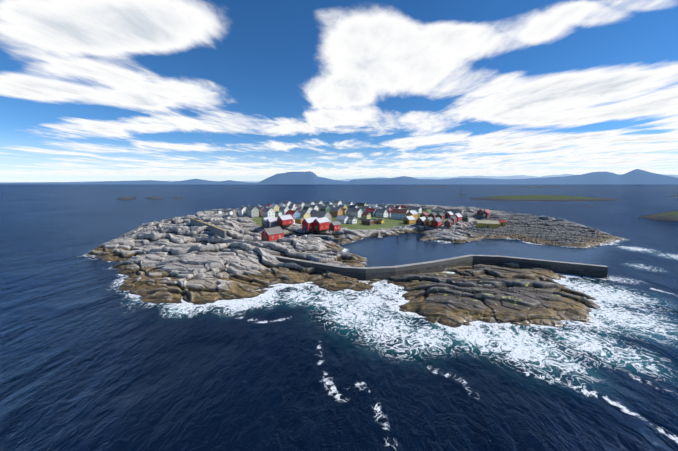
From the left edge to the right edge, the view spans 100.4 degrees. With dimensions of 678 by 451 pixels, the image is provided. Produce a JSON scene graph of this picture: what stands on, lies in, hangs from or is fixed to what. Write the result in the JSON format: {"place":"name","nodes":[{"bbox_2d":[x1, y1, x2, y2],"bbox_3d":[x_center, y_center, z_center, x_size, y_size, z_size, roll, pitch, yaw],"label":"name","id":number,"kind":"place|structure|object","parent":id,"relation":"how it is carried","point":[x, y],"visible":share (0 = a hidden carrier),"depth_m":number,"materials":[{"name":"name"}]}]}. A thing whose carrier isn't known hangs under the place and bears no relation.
{"place":"outdoors","nodes":[
{"label":"outdoors","id":0,"kind":"place"},
{"bbox_2d":[0,184,677,450],"bbox_3d":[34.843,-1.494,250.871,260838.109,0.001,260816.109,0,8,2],"label":"sea water","id":1,"kind":"structure","parent":0,"point":[92,358],"depth_m":60.82,"materials":[{"name":"blue liquid"}]},
{"bbox_2d":[116,196,135,199],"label":"skerry","id":2,"kind":"structure","parent":1,"relation":"in","point":[126,198],"depth_m":671.42,"materials":[{"name":"grey stone"}]},
{"bbox_2d":[145,196,164,198],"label":"skerry","id":3,"kind":"structure","parent":1,"relation":"in","point":[156,197],"depth_m":685.88,"materials":[{"name":"grey stone"}]},
{"bbox_2d":[468,195,617,200],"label":"island","id":4,"kind":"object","parent":1,"relation":"in","point":[539,198],"visible":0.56,"depth_m":630.90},
{"bbox_2d":[0,0,677,176],"bbox_3d":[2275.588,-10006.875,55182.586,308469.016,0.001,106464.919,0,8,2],"label":"cloud","id":5,"kind":"structure","parent":0,"point":[369,57],"depth_m":5639.83,"materials":[{"name":"white"}]},
{"bbox_2d":[0,169,677,184],"bbox_3d":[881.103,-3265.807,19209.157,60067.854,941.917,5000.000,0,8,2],"label":"mountains","id":6,"kind":"structure","parent":0,"point":[638,177],"depth_m":16938.23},
{"bbox_2d":[0,174,677,182],"bbox_3d":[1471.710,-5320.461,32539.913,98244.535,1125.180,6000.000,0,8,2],"label":"mountains","id":7,"kind":"structure","parent":0,"point":[516,177],"depth_m":29901.22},
{"bbox_2d":[0,0,677,181],"label":"sky","id":8,"kind":"structure","parent":0,"point":[261,63],"materials":[{"name":"blue"}]},
{"bbox_2d":[79,204,625,329],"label":"island terrain","id":9,"kind":"structure","parent":0,"point":[172,260],"depth_m":108.94,"materials":[{"name":"grey stone"}]},
{"bbox_2d":[190,218,226,238],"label":"seawall","id":10,"kind":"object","parent":9,"relation":"on","point":[219,232],"visible":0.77,"depth_m":159.78,"materials":[{"name":"grey concrete"}]},
{"bbox_2d":[238,205,246,216],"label":"house","id":11,"kind":"structure","parent":9,"relation":"on","point":[242,211],"depth_m":250.40,"materials":[{"name":"paint"}]},
{"bbox_2d":[245,206,258,217],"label":"house","id":12,"kind":"structure","parent":9,"relation":"on","point":[252,212],"depth_m":247.58,"materials":[{"name":"paint"}]},
{"bbox_2d":[257,206,263,216],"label":"house","id":13,"kind":"structure","parent":9,"relation":"on","point":[260,209],"depth_m":260.70,"materials":[{"name":"paint"}]},
{"bbox_2d":[261,207,274,216],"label":"house","id":14,"kind":"structure","parent":9,"relation":"on","point":[268,212],"depth_m":251.77,"materials":[{"name":"paint"}]},
{"bbox_2d":[261,217,274,228],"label":"boathouse","id":15,"kind":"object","parent":9,"relation":"on","point":[264,222],"visible":0.27,"depth_m":204.02,"materials":[{"name":"paint"}]},
{"bbox_2d":[261,226,283,241],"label":"boathouse","id":16,"kind":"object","parent":9,"relation":"on","point":[273,234],"visible":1,"depth_m":152.53,"materials":[{"name":"paint"}]},
{"bbox_2d":[266,217,280,227],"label":"boathouse","id":17,"kind":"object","parent":9,"relation":"on","point":[272,222],"visible":0.6,"depth_m":203.56,"materials":[{"name":"paint"}]},
{"bbox_2d":[269,203,279,211],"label":"house","id":18,"kind":"structure","parent":9,"relation":"on","point":[275,207],"depth_m":298.25,"materials":[{"name":"paint"}]},
{"bbox_2d":[276,215,292,229],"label":"boathouse","id":19,"kind":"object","parent":9,"relation":"on","point":[282,220],"visible":0.83,"depth_m":203.98,"materials":[{"name":"paint"}]},
{"bbox_2d":[279,205,289,213],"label":"house","id":20,"kind":"structure","parent":9,"relation":"on","point":[283,209],"depth_m":279.73,"materials":[{"name":"paint"}]},
{"bbox_2d":[282,201,290,206],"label":"house","id":21,"kind":"structure","parent":9,"relation":"on","point":[287,203],"depth_m":350.60,"materials":[{"name":"paint"}]},
{"bbox_2d":[281,214,294,228],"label":"house","id":22,"kind":"structure","parent":9,"relation":"on","point":[285,227],"depth_m":210.08,"materials":[{"name":"paint"}]},
{"bbox_2d":[285,209,299,217],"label":"house","id":23,"kind":"structure","parent":9,"relation":"on","point":[295,213],"depth_m":234.37,"materials":[{"name":"paint"}]},
{"bbox_2d":[295,217,303,223],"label":"house","id":24,"kind":"structure","parent":9,"relation":"on","point":[298,220],"depth_m":221.89,"materials":[{"name":"paint"}]},
{"bbox_2d":[297,201,304,207],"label":"house","id":25,"kind":"structure","parent":9,"relation":"on","point":[301,204],"depth_m":350.43,"materials":[{"name":"paint"}]},
{"bbox_2d":[298,210,310,217],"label":"house","id":26,"kind":"structure","parent":9,"relation":"on","point":[305,214],"depth_m":236.49,"materials":[{"name":"paint"}]},
{"bbox_2d":[302,206,312,212],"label":"house","id":27,"kind":"structure","parent":9,"relation":"on","point":[307,208],"depth_m":278.40,"materials":[{"name":"paint"}]},
{"bbox_2d":[302,217,316,234],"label":"boathouse","id":28,"kind":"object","parent":9,"relation":"on","point":[307,224],"visible":0.71,"depth_m":193.82,"materials":[{"name":"paint"}]},
{"bbox_2d":[305,201,314,205],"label":"house","id":29,"kind":"structure","parent":9,"relation":"on","point":[308,203],"depth_m":348.96,"materials":[{"name":"paint"}]},
{"bbox_2d":[309,204,318,209],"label":"house","id":30,"kind":"structure","parent":9,"relation":"on","point":[314,207],"depth_m":307.34,"materials":[{"name":"paint"}]},
{"bbox_2d":[307,235,329,237],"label":"dock","id":31,"kind":"object","parent":9,"relation":"on","point":[323,236],"visible":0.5,"depth_m":186.34,"materials":[{"name":"grey wood"}]},
{"bbox_2d":[311,211,330,223],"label":"house","id":32,"kind":"structure","parent":9,"relation":"on","point":[319,214],"depth_m":218.67,"materials":[{"name":"paint"}]},
{"bbox_2d":[313,217,329,234],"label":"boathouse","id":33,"kind":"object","parent":9,"relation":"on","point":[320,224],"visible":0.83,"depth_m":194.67,"materials":[{"name":"paint"}]},
{"bbox_2d":[320,205,329,211],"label":"house","id":34,"kind":"structure","parent":9,"relation":"on","point":[325,208],"depth_m":297.47,"materials":[{"name":"paint"}]},
{"bbox_2d":[329,221,340,234],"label":"boathouse","id":35,"kind":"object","parent":9,"relation":"on","point":[335,226],"visible":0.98,"depth_m":190.74,"materials":[{"name":"paint"}]},
{"bbox_2d":[329,206,342,216],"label":"house","id":36,"kind":"structure","parent":9,"relation":"on","point":[335,211],"depth_m":264.31,"materials":[{"name":"paint"}]},
{"bbox_2d":[333,200,341,206],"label":"house","id":37,"kind":"structure","parent":9,"relation":"on","point":[336,203],"depth_m":365.43,"materials":[{"name":"paint"}]},
{"bbox_2d":[336,214,348,223],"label":"house","id":38,"kind":"structure","parent":9,"relation":"on","point":[341,219],"depth_m":219.68,"materials":[{"name":"paint"}]},
{"bbox_2d":[342,208,347,215],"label":"house","id":39,"kind":"structure","parent":9,"relation":"on","point":[344,211],"depth_m":267.73,"materials":[{"name":"paint"}]},
{"bbox_2d":[345,201,352,207],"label":"house","id":40,"kind":"structure","parent":9,"relation":"on","point":[348,204],"depth_m":359.30,"materials":[{"name":"paint"}]},
{"bbox_2d":[348,216,356,223],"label":"house","id":41,"kind":"structure","parent":9,"relation":"on","point":[352,220],"depth_m":218.44,"materials":[{"name":"paint"}]},
{"bbox_2d":[347,207,362,217],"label":"house","id":42,"kind":"structure","parent":9,"relation":"on","point":[356,212],"depth_m":262.37,"materials":[{"name":"paint"}]},
{"bbox_2d":[355,202,367,207],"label":"house","id":43,"kind":"structure","parent":9,"relation":"on","point":[359,205],"depth_m":328.56,"materials":[{"name":"paint"}]},
{"bbox_2d":[361,212,370,218],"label":"house","id":44,"kind":"structure","parent":9,"relation":"on","point":[365,215],"depth_m":248.91,"materials":[{"name":"paint"}]},
{"bbox_2d":[361,205,370,211],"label":"house","id":45,"kind":"structure","parent":9,"relation":"on","point":[363,208],"depth_m":302.63,"materials":[{"name":"paint"}]},
{"bbox_2d":[361,219,373,225],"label":"house","id":46,"kind":"structure","parent":9,"relation":"on","point":[368,222],"depth_m":215.47,"materials":[{"name":"paint"}]},
{"bbox_2d":[365,208,375,216],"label":"house","id":47,"kind":"structure","parent":9,"relation":"on","point":[371,211],"depth_m":270.72,"materials":[{"name":"paint"}]},
{"bbox_2d":[377,219,383,223],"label":"shed","id":48,"kind":"structure","parent":9,"relation":"on","point":[380,221],"depth_m":220.81,"materials":[{"name":"paint"}]},
{"bbox_2d":[375,208,387,217],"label":"house","id":49,"kind":"structure","parent":9,"relation":"on","point":[381,213],"depth_m":266.21,"materials":[{"name":"paint"}]},
{"bbox_2d":[390,209,408,219],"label":"house","id":50,"kind":"structure","parent":9,"relation":"on","point":[399,214],"depth_m":250.68,"materials":[{"name":"paint"}]},
{"bbox_2d":[402,216,414,223],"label":"boathouse","id":51,"kind":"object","parent":9,"relation":"on","point":[408,219],"visible":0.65,"depth_m":221.79,"materials":[{"name":"paint"}]},
{"bbox_2d":[406,210,417,219],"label":"boathouse","id":52,"kind":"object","parent":9,"relation":"on","point":[414,213],"visible":0.5,"depth_m":244.13,"materials":[{"name":"paint"}]},
{"bbox_2d":[412,206,421,213],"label":"house","id":53,"kind":"structure","parent":9,"relation":"on","point":[418,210],"depth_m":304.94,"materials":[{"name":"paint"}]},
{"bbox_2d":[416,216,425,225],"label":"boathouse","id":54,"kind":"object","parent":9,"relation":"on","point":[419,221],"visible":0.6,"depth_m":213.86,"materials":[{"name":"paint"}]},
{"bbox_2d":[420,212,427,217],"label":"boathouse","id":55,"kind":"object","parent":9,"relation":"on","point":[423,214],"visible":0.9,"depth_m":257.87,"materials":[{"name":"paint"}]},
{"bbox_2d":[424,217,432,229],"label":"boathouse","id":56,"kind":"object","parent":9,"relation":"on","point":[427,220],"visible":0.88,"depth_m":207.80,"materials":[{"name":"paint"}]},
{"bbox_2d":[422,207,434,210],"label":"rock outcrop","id":57,"kind":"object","parent":9,"relation":"on","point":[426,208],"depth_m":327.44,"materials":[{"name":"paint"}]},
{"bbox_2d":[428,212,436,218],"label":"boathouse","id":58,"kind":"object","parent":9,"relation":"on","point":[432,215],"visible":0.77,"depth_m":255.06,"materials":[{"name":"paint"}]},
{"bbox_2d":[430,217,441,228],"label":"boathouse","id":59,"kind":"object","parent":9,"relation":"on","point":[437,222],"visible":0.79,"depth_m":206.47,"materials":[{"name":"paint"}]},
{"bbox_2d":[430,209,445,213],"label":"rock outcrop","id":60,"kind":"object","parent":9,"relation":"on","point":[438,210],"depth_m":305.45,"materials":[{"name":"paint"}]},
{"bbox_2d":[435,212,444,219],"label":"boathouse","id":61,"kind":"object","parent":9,"relation":"on","point":[441,215],"visible":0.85,"depth_m":249.62,"materials":[{"name":"paint"}]},
{"bbox_2d":[274,255,607,280],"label":"breakwater","id":62,"kind":"object","parent":9,"relation":"on","point":[441,265],"visible":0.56,"depth_m":110.25,"materials":[{"name":"concrete"}]},
{"bbox_2d":[444,219,452,228],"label":"boathouse","id":63,"kind":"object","parent":9,"relation":"on","point":[448,222],"visible":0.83,"depth_m":208.60,"materials":[{"name":"paint"}]},
{"bbox_2d":[445,211,453,218],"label":"boathouse","id":64,"kind":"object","parent":9,"relation":"on","point":[448,214],"visible":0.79,"depth_m":260.11,"materials":[{"name":"paint"}]},
{"bbox_2d":[448,216,456,224],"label":"boathouse","id":65,"kind":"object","parent":9,"relation":"on","point":[453,219],"visible":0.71,"depth_m":221.78,"materials":[{"name":"paint"}]},
{"bbox_2d":[445,209,463,213],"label":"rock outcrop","id":66,"kind":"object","parent":9,"relation":"on","point":[454,211],"depth_m":297.56,"materials":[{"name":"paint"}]},
{"bbox_2d":[453,213,462,221],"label":"boathouse","id":67,"kind":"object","parent":9,"relation":"on","point":[458,216],"visible":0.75,"depth_m":234.29,"materials":[{"name":"paint"}]},
{"bbox_2d":[462,217,468,222],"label":"shed","id":68,"kind":"structure","parent":9,"relation":"on","point":[465,219],"depth_m":246.50,"materials":[{"name":"paint"}]},
{"bbox_2d":[477,208,483,217],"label":"boathouse","id":69,"kind":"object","parent":9,"relation":"on","point":[479,213],"visible":0.81,"depth_m":277.21,"materials":[{"name":"paint"}]},
{"bbox_2d":[482,210,490,217],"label":"boathouse","id":70,"kind":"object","parent":9,"relation":"on","point":[486,213],"visible":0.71,"depth_m":274.59,"materials":[{"name":"paint"}]},
{"bbox_2d":[475,220,498,227],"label":"warehouse","id":71,"kind":"structure","parent":9,"relation":"on","point":[486,223],"depth_m":206.91,"materials":[{"name":"paint"}]},
{"bbox_2d":[498,220,506,226],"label":"shed","id":72,"kind":"structure","parent":9,"relation":"on","point":[502,223],"depth_m":217.58,"materials":[{"name":"paint"}]},
{"bbox_2d":[639,211,677,220],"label":"island","id":73,"kind":"structure","parent":0,"point":[670,216],"depth_m":286.00,"materials":[{"name":"green plant"}]}
]}

